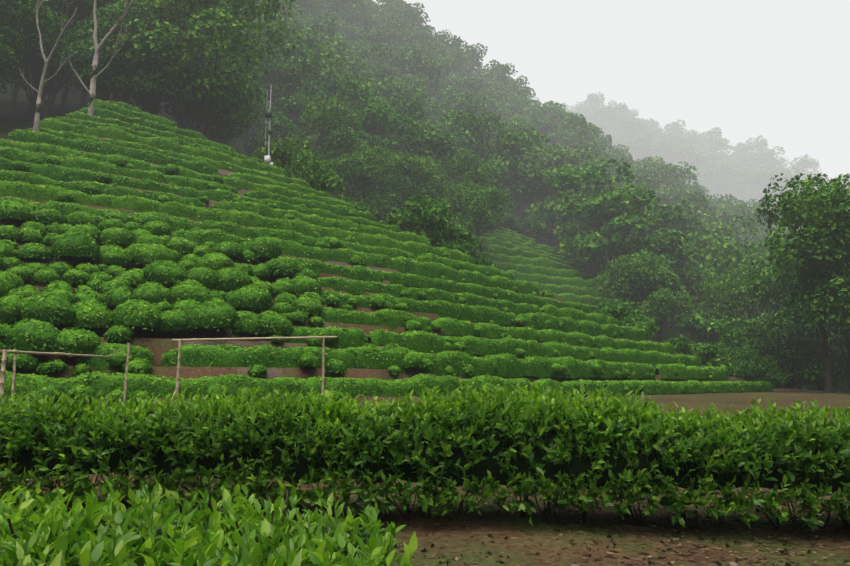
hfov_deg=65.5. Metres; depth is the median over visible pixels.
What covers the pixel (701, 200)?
tree
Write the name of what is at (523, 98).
tree
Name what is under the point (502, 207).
shrub
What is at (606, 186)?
tree
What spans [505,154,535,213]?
tree
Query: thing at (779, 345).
valley tree
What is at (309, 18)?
tree
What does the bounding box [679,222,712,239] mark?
tree
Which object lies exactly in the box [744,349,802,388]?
shrub
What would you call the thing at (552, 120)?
tree
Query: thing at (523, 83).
tree
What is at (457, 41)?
tree
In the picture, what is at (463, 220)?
tree
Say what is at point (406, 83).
tree
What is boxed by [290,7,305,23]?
tree
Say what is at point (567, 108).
tree
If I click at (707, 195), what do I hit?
tree
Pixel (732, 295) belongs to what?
valley tree
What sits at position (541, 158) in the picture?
tree
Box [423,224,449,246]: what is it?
shrub
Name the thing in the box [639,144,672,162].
tree
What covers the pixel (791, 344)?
tree
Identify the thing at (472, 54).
tree
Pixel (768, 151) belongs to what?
tree
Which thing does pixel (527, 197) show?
tree
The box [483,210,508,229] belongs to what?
shrub
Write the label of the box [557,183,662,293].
tree
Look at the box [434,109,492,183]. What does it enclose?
tree
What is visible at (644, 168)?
tree
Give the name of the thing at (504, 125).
tree
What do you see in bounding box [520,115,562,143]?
tree
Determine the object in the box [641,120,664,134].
tree
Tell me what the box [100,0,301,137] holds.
summit tree
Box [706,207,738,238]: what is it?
tree
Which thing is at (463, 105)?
tree
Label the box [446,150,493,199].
tree
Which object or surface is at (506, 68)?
tree
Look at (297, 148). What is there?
shrub
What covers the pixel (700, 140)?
tree
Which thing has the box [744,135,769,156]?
tree
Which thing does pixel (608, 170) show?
tree
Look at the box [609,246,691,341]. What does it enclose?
tree
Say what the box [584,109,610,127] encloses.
tree
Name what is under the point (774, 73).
sky
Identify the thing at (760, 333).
tree
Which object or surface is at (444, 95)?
tree
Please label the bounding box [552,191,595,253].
tree
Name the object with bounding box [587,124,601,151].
tree
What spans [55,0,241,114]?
summit tree
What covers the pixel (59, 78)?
tree
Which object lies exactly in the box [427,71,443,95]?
tree
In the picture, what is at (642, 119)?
tree
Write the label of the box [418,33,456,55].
tree
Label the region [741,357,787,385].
shrub
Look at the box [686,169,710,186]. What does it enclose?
tree
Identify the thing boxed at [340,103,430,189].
tree
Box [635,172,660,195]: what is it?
tree
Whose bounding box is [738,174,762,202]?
tree
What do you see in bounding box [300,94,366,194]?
tree
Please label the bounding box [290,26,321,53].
tree
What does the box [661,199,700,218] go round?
tree
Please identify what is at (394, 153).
tree
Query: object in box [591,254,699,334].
tree
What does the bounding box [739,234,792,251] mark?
tree
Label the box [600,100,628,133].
tree
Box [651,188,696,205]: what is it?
tree
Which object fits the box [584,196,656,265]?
tree
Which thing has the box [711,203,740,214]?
tree
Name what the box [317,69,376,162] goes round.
tree
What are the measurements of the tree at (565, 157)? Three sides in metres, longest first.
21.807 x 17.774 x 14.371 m
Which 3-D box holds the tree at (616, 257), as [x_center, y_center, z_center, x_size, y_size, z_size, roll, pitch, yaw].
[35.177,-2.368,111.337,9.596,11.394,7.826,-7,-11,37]
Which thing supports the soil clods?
on the ground
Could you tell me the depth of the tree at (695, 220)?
128.50 m
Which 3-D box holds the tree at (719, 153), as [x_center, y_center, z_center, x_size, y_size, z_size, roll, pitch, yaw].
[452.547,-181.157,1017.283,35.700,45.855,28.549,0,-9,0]
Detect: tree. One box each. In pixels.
[0,0,56,68]
[0,0,72,89]
[0,0,137,119]
[0,43,31,93]
[1,0,114,119]
[3,76,23,108]
[19,0,82,131]
[35,19,74,112]
[49,3,174,104]
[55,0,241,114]
[56,80,63,97]
[59,71,72,110]
[61,0,167,99]
[69,0,134,115]
[80,16,133,107]
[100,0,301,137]
[109,0,179,108]
[110,18,183,112]
[179,52,258,137]
[214,59,268,144]
[230,35,285,149]
[240,3,293,39]
[241,103,306,158]
[245,18,316,127]
[251,36,283,132]
[258,0,305,29]
[259,0,296,22]
[262,67,346,145]
[262,94,323,139]
[274,42,357,160]
[287,19,338,52]
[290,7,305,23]
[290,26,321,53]
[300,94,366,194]
[301,55,335,134]
[302,17,325,32]
[304,125,369,192]
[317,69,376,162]
[319,50,348,76]
[320,35,367,74]
[320,144,400,222]
[321,33,357,54]
[329,77,381,161]
[340,95,418,165]
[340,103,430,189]
[340,144,411,221]
[349,74,376,103]
[351,0,384,26]
[352,69,396,95]
[361,150,405,207]
[373,78,427,123]
[376,0,410,16]
[378,92,428,144]
[379,31,440,55]
[384,0,424,28]
[389,153,462,223]
[390,19,430,49]
[390,75,425,113]
[392,116,434,149]
[397,80,424,116]
[398,128,464,194]
[400,141,458,204]
[408,11,436,36]
[413,136,455,180]
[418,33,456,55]
[423,40,457,61]
[423,180,490,242]
[426,110,481,156]
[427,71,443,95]
[427,98,460,122]
[428,177,509,232]
[430,62,446,90]
[434,30,465,55]
[434,55,459,95]
[434,96,477,142]
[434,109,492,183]
[435,85,463,101]
[437,84,465,97]
[441,143,473,187]
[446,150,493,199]
[448,40,469,72]
[454,43,487,73]
[463,161,502,204]
[464,110,522,182]
[468,68,504,88]
[477,95,507,119]
[481,120,508,138]
[483,160,510,205]
[485,59,517,86]
[489,115,531,144]
[491,126,539,168]
[493,129,552,234]
[498,83,527,96]
[505,92,534,110]
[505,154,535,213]
[507,82,526,101]
[513,143,561,172]
[514,75,535,103]
[517,165,555,225]
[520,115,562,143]
[522,103,550,127]
[523,163,585,246]
[530,99,542,111]
[536,100,566,115]
[539,113,562,144]
[539,143,559,164]
[539,158,635,275]
[540,105,564,116]
[542,112,587,149]
[544,146,600,187]
[548,189,584,224]
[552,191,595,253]
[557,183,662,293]
[558,144,571,152]
[559,103,570,112]
[559,110,573,119]
[561,124,608,161]
[566,123,604,149]
[567,141,615,169]
[570,101,584,109]
[576,105,590,114]
[579,95,604,110]
[581,169,615,188]
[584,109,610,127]
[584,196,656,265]
[585,92,605,110]
[585,130,611,154]
[586,110,605,129]
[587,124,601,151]
[588,112,612,133]
[590,159,622,176]
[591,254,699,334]
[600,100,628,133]
[603,144,629,161]
[604,228,702,287]
[605,204,693,292]
[607,133,627,147]
[607,151,625,160]
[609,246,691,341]
[612,113,639,134]
[612,163,641,176]
[612,237,648,293]
[614,154,633,164]
[615,172,653,192]
[619,134,655,160]
[622,137,641,158]
[622,152,632,159]
[628,164,666,192]
[629,108,638,118]
[632,156,672,183]
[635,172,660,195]
[635,243,708,318]
[636,117,648,132]
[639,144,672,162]
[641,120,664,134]
[644,211,708,261]
[648,164,670,186]
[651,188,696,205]
[657,161,698,192]
[661,124,683,138]
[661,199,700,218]
[662,150,680,165]
[663,172,696,188]
[664,119,687,136]
[669,144,696,167]
[669,192,710,222]
[675,177,699,186]
[675,310,739,359]
[678,230,740,304]
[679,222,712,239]
[679,278,729,338]
[680,261,738,329]
[681,129,705,149]
[685,152,713,182]
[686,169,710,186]
[687,214,715,224]
[688,185,710,195]
[688,242,762,326]
[691,158,719,192]
[694,127,722,150]
[695,215,759,247]
[695,266,803,365]
[696,135,733,161]
[698,243,777,325]
[705,194,718,203]
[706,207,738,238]
[708,194,745,212]
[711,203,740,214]
[712,149,729,162]
[717,254,845,387]
[719,333,803,365]
[722,203,769,244]
[726,187,750,201]
[732,142,755,156]
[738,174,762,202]
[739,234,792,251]
[739,250,792,319]
[741,199,782,227]
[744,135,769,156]
[747,231,769,242]
[748,168,782,207]
[750,171,849,392]
[750,237,793,253]
[751,152,780,169]
[754,219,789,233]
[757,146,787,171]
[758,172,788,203]
[764,174,849,326]
[767,305,830,389]
[768,166,801,198]
[768,295,847,360]
[786,248,849,390]
[787,154,824,177]
[796,238,849,326]
[800,174,817,186]
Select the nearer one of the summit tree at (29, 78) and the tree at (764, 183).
the summit tree at (29, 78)
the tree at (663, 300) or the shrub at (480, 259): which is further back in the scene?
the tree at (663, 300)
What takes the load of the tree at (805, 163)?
on the ground
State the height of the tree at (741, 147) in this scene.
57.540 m
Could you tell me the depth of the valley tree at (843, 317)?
59.51 m
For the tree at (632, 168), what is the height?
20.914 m
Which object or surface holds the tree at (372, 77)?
on the ground
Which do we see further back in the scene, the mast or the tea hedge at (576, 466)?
the mast
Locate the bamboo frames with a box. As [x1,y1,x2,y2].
[0,336,336,404]
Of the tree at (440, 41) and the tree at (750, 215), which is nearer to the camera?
the tree at (750, 215)
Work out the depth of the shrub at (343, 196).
63.59 m
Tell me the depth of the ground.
6.03 m
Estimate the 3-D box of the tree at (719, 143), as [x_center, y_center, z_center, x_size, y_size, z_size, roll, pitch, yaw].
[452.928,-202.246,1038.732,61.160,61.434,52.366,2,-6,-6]
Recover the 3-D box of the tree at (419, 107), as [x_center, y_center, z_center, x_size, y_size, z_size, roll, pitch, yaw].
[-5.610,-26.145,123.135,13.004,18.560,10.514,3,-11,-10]
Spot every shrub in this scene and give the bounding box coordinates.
[250,139,298,177]
[274,135,330,192]
[290,147,345,194]
[336,194,351,203]
[349,200,370,211]
[385,193,452,247]
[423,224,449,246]
[440,222,481,257]
[444,242,496,266]
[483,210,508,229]
[484,191,505,232]
[498,206,516,227]
[507,215,522,230]
[517,216,551,243]
[519,213,539,237]
[542,233,561,246]
[555,232,573,253]
[589,299,659,332]
[591,270,604,284]
[595,264,613,282]
[599,298,651,336]
[646,330,656,339]
[660,335,703,364]
[688,342,722,366]
[692,341,741,376]
[719,344,767,380]
[728,353,754,381]
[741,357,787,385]
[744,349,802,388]
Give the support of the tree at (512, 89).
on the ground
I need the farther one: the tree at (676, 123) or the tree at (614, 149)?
the tree at (676, 123)
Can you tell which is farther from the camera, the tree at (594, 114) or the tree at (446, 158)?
the tree at (594, 114)
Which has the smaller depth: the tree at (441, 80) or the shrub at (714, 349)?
the shrub at (714, 349)
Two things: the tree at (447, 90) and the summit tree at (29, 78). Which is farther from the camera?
the tree at (447, 90)
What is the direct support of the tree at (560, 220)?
on the ground
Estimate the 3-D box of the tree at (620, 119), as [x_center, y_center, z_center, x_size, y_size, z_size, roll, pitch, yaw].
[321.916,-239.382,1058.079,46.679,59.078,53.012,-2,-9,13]
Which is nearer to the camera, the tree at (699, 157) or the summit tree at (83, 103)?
the summit tree at (83, 103)
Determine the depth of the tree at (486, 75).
303.93 m
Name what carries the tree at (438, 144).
on the ground
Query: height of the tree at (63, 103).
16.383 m
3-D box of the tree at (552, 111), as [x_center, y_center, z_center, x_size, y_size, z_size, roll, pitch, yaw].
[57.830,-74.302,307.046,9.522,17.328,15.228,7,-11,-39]
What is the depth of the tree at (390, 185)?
89.76 m
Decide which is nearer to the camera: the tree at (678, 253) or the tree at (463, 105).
the tree at (678, 253)
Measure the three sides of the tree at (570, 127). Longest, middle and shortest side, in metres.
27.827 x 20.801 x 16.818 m
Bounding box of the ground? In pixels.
[0,8,849,565]
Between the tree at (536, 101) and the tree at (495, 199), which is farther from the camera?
the tree at (536, 101)
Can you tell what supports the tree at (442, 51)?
on the ground
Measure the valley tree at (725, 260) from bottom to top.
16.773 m
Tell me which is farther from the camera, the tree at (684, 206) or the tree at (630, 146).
the tree at (630, 146)
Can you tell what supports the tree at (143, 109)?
on the ground
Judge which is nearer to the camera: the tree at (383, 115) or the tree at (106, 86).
the tree at (106, 86)
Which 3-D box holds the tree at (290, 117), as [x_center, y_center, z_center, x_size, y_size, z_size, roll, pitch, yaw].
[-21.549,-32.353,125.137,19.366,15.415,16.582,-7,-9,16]
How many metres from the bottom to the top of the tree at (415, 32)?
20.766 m
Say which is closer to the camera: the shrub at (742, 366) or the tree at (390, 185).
the shrub at (742, 366)
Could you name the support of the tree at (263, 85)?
on the ground
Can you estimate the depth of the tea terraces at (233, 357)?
35.67 m
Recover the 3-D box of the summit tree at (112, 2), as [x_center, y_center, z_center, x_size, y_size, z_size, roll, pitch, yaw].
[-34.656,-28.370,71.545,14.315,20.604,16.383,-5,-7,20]
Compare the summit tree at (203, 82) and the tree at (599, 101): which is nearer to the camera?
the summit tree at (203, 82)
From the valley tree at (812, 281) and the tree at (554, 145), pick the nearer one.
the valley tree at (812, 281)
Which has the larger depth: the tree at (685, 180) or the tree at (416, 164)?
the tree at (685, 180)
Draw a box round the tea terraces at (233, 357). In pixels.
[0,99,773,405]
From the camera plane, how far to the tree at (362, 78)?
124.48 m
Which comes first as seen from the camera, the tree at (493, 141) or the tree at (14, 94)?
the tree at (14, 94)
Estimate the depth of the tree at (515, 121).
180.40 m
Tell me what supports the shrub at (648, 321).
on the ground
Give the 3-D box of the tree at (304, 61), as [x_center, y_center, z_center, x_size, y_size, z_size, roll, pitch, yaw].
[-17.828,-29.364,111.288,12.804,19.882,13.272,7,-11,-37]
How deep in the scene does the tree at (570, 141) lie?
233.71 m
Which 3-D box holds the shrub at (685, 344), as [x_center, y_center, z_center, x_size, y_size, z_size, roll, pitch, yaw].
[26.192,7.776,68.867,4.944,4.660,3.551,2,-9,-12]
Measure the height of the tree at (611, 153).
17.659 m
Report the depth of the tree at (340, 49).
159.27 m
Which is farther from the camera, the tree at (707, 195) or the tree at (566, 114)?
the tree at (566, 114)
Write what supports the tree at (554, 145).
on the ground
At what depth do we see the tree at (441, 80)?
234.16 m
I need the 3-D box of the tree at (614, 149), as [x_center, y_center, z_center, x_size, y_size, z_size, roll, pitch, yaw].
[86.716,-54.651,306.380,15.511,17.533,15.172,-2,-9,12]
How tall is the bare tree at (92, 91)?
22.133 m
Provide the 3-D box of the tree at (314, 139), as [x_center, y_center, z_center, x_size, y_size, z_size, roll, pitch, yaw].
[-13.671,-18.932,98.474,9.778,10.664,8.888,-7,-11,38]
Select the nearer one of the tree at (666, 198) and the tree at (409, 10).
the tree at (666, 198)
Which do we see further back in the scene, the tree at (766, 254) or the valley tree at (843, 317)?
the tree at (766, 254)
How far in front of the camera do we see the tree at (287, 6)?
188.75 m
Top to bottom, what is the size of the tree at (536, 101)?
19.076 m
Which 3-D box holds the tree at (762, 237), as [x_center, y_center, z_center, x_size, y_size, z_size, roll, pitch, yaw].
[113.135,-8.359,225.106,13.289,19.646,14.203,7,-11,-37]
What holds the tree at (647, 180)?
on the ground
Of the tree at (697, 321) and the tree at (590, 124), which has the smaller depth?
the tree at (697, 321)
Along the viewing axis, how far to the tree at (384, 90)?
149.33 m
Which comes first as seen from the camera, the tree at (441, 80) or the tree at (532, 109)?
the tree at (441, 80)
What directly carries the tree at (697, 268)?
on the ground
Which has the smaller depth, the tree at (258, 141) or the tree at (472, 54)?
the tree at (258, 141)
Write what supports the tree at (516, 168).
on the ground
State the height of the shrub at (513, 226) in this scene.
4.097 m
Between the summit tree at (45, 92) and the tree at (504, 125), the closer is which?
the summit tree at (45, 92)
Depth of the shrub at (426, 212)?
56.69 m
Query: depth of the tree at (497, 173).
110.63 m
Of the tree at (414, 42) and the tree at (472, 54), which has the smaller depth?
the tree at (414, 42)
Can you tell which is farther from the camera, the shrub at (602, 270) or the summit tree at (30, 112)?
the shrub at (602, 270)
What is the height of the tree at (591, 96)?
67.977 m
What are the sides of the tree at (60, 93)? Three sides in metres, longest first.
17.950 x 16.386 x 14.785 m
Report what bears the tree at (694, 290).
on the ground
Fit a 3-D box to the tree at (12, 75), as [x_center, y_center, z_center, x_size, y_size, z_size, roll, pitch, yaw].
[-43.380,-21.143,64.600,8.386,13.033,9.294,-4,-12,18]
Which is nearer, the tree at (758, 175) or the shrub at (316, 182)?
the shrub at (316, 182)
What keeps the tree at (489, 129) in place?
on the ground
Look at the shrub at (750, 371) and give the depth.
69.31 m
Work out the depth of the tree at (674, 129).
1111.89 m
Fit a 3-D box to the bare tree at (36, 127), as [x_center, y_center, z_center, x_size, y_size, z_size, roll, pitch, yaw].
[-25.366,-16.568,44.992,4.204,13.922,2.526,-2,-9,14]
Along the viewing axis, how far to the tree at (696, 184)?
300.16 m
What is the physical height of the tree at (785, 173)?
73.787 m
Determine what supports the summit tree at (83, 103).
on the ground
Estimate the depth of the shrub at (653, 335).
69.47 m
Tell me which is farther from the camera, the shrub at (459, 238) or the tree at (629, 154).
the tree at (629, 154)
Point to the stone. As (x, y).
(733, 563)
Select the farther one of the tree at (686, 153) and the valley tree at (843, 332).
the tree at (686, 153)
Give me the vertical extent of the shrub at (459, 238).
5.513 m
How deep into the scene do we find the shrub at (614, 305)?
63.92 m
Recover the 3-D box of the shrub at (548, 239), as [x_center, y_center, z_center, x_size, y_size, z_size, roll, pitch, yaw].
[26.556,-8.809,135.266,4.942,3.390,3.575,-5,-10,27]
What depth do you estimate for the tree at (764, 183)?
855.37 m
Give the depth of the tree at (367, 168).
84.49 m
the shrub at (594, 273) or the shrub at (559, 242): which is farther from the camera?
the shrub at (559, 242)
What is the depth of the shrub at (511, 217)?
125.69 m
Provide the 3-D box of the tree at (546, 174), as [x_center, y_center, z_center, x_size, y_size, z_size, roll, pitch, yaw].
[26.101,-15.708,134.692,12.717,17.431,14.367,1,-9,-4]
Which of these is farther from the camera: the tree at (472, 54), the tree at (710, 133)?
the tree at (710, 133)
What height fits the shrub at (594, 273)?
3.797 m
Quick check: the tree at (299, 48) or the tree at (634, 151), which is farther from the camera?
the tree at (634, 151)
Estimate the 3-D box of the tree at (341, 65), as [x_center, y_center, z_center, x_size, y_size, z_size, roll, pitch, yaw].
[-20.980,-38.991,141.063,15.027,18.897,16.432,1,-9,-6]
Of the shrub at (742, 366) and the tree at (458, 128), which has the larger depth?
the tree at (458, 128)
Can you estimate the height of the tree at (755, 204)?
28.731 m
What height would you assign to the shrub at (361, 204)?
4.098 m
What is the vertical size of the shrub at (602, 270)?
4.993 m
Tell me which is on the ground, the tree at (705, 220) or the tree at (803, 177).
the tree at (803, 177)
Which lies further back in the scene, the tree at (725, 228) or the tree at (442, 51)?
the tree at (442, 51)
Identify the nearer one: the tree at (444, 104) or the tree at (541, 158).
the tree at (541, 158)
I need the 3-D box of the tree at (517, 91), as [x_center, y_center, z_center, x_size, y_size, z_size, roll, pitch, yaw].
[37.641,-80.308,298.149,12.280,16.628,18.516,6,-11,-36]
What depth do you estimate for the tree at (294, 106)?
103.17 m
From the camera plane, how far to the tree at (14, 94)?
74.74 m
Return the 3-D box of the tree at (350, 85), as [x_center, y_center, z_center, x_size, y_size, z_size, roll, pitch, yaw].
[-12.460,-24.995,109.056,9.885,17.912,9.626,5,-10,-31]
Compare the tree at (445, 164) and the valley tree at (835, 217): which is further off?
the tree at (445, 164)
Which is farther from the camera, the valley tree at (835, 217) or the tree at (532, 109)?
the tree at (532, 109)
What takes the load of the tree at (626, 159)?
on the ground
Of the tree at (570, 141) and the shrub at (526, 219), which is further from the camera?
the tree at (570, 141)
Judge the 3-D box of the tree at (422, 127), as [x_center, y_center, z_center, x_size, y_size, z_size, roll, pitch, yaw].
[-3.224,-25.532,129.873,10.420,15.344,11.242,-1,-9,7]
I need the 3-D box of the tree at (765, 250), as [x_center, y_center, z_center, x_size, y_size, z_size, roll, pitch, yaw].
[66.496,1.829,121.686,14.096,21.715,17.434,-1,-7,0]
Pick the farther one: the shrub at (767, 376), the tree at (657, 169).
the tree at (657, 169)
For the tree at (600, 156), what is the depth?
217.06 m
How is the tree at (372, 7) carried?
on the ground
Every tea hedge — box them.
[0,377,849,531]
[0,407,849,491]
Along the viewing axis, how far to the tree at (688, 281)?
110.81 m
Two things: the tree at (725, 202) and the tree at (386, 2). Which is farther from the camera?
the tree at (386, 2)
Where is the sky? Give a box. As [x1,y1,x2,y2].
[373,0,849,181]
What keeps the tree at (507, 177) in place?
on the ground
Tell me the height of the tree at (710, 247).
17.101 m
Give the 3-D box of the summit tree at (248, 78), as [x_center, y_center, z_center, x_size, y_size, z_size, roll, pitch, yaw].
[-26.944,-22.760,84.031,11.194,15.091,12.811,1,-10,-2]
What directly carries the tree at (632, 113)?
on the ground
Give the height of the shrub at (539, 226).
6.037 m
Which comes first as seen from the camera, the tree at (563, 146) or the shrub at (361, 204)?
the shrub at (361, 204)
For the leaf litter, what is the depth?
5.70 m
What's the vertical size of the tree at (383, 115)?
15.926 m
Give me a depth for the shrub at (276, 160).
60.99 m
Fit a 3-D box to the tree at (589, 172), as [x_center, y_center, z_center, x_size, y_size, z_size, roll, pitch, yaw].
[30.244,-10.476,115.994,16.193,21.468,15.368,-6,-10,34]
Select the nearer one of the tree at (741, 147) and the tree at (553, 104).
the tree at (553, 104)
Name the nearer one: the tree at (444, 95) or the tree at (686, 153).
the tree at (444, 95)
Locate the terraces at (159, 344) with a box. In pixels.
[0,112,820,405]
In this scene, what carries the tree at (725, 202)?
on the ground
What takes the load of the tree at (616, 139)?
on the ground
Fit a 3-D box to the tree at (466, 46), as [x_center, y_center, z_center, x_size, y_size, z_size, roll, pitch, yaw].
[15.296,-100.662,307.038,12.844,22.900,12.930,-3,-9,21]
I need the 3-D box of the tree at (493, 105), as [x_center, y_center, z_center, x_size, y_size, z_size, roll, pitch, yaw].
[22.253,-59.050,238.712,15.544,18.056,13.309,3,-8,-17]
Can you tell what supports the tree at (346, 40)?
on the ground
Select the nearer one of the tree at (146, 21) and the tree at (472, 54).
the tree at (146, 21)
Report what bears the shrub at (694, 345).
on the ground
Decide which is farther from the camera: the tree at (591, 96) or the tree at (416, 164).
the tree at (591, 96)
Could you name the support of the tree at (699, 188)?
on the ground
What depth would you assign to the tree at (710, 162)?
925.47 m
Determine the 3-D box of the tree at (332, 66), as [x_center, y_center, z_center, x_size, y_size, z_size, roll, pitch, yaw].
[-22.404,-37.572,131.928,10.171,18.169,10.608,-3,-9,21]
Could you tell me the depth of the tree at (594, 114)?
1057.91 m
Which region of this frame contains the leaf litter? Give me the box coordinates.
[6,472,849,565]
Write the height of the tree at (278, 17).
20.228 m
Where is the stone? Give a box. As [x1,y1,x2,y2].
[727,562,737,565]
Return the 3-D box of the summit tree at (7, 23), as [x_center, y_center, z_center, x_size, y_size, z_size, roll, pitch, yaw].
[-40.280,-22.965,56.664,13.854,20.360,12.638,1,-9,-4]
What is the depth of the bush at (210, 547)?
2.94 m
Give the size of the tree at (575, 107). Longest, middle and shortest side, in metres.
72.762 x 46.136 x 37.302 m
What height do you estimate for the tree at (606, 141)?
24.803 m
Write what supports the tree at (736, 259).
on the ground
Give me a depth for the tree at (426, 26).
302.00 m
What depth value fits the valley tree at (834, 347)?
85.59 m
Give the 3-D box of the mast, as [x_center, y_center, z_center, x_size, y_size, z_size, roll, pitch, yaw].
[-13.378,-13.251,56.936,0.805,8.120,0.325,0,-9,-1]
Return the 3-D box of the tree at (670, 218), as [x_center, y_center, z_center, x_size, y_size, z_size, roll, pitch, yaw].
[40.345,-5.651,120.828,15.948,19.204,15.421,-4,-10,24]
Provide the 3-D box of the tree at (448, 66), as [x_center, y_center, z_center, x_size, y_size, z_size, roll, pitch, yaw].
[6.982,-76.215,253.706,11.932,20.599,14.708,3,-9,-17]
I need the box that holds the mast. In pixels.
[264,85,272,164]
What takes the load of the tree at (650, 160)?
on the ground
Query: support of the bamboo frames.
on the ground
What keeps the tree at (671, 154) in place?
on the ground
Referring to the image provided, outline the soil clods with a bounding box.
[70,477,848,565]
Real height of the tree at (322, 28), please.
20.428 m
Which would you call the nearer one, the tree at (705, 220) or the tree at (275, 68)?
the tree at (275, 68)
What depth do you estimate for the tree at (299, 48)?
115.81 m
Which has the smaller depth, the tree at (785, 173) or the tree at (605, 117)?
the tree at (785, 173)
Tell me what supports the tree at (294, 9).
on the ground
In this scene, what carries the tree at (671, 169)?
on the ground
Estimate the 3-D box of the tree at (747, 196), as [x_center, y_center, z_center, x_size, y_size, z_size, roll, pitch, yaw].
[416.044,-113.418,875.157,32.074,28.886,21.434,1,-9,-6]
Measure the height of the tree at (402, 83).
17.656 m
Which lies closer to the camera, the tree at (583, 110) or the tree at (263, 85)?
the tree at (263, 85)
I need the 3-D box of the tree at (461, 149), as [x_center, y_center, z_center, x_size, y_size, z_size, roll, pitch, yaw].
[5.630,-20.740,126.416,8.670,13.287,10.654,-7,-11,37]
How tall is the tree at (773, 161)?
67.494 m
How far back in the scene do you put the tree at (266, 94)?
91.20 m
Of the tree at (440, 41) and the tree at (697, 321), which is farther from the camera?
the tree at (440, 41)
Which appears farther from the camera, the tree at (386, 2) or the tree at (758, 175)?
the tree at (758, 175)

